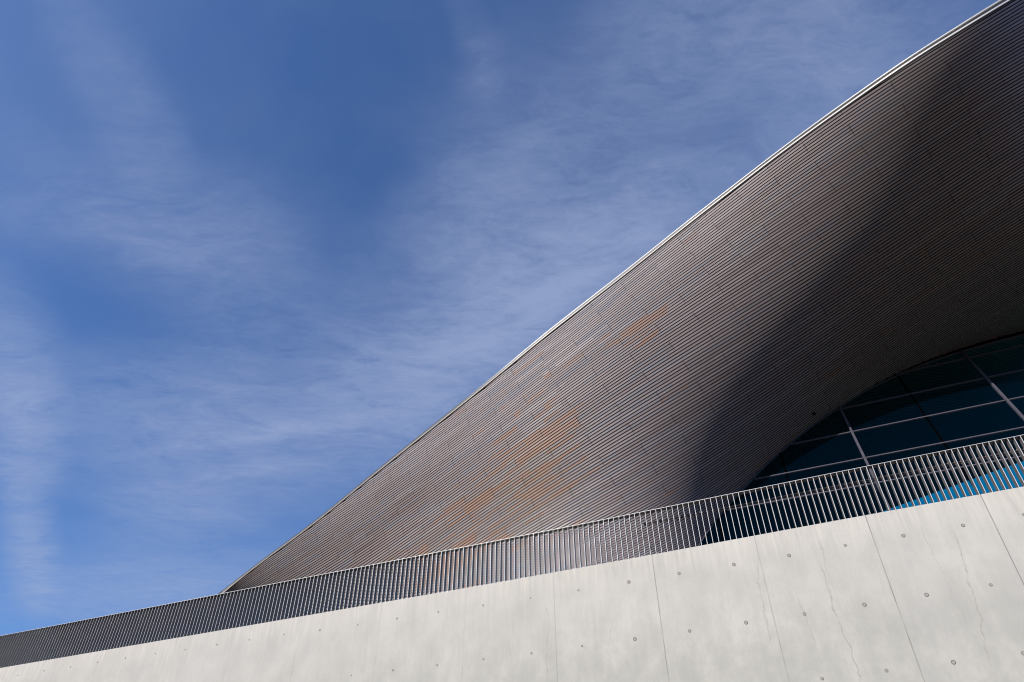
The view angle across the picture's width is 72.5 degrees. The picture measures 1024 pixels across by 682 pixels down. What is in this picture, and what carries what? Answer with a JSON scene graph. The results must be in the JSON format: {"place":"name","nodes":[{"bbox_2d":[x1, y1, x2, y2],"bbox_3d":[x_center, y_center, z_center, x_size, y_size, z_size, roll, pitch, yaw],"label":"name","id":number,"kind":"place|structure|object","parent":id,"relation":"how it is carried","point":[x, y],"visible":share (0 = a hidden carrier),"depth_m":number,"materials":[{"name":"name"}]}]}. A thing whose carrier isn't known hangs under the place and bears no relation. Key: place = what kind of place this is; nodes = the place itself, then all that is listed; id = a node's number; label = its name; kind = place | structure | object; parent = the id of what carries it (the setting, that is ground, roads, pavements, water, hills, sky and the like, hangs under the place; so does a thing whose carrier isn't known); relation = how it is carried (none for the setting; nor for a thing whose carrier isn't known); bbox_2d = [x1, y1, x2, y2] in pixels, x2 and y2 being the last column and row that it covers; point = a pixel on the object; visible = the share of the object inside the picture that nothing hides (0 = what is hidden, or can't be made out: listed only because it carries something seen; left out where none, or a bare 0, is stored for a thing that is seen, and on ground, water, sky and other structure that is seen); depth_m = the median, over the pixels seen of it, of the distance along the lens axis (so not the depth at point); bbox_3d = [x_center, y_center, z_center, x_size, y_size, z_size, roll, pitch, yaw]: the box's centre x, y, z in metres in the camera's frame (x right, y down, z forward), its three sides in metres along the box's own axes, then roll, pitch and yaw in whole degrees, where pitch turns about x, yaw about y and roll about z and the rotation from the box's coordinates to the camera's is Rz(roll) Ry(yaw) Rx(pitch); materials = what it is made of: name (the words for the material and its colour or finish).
{"place":"outdoors","nodes":[
{"label":"outdoors","id":0,"kind":"place"},
{"bbox_2d":[0,0,997,635],"label":"sky","id":1,"kind":"structure","parent":0,"point":[252,252],"materials":[{"name":"blue"}]},
{"label":"ground","id":2,"kind":"structure","parent":0,"visible":0},
{"bbox_2d":[0,487,1023,681],"bbox_3d":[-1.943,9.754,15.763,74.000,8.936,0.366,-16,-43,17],"label":"retaining wall","id":3,"kind":"structure","parent":2,"relation":"on","point":[932,592],"depth_m":15.34,"materials":[{"name":"concrete"}]},
{"bbox_2d":[0,434,1023,667],"bbox_3d":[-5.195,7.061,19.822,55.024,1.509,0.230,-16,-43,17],"label":"railing","id":4,"kind":"object","parent":3,"relation":"on","point":[212,613],"visible":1,"depth_m":19.30,"materials":[{"name":"metal"}]},
{"bbox_3d":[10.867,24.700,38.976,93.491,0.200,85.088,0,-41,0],"label":"terrace","id":5,"kind":"structure","parent":0,"visible":0},
{"bbox_2d":[218,0,1023,624],"bbox_3d":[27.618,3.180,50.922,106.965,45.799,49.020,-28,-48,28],"label":"swimming hall","id":6,"kind":"structure","parent":5,"relation":"on","point":[838,288],"depth_m":37.29,"materials":[{"name":"brown wood"}]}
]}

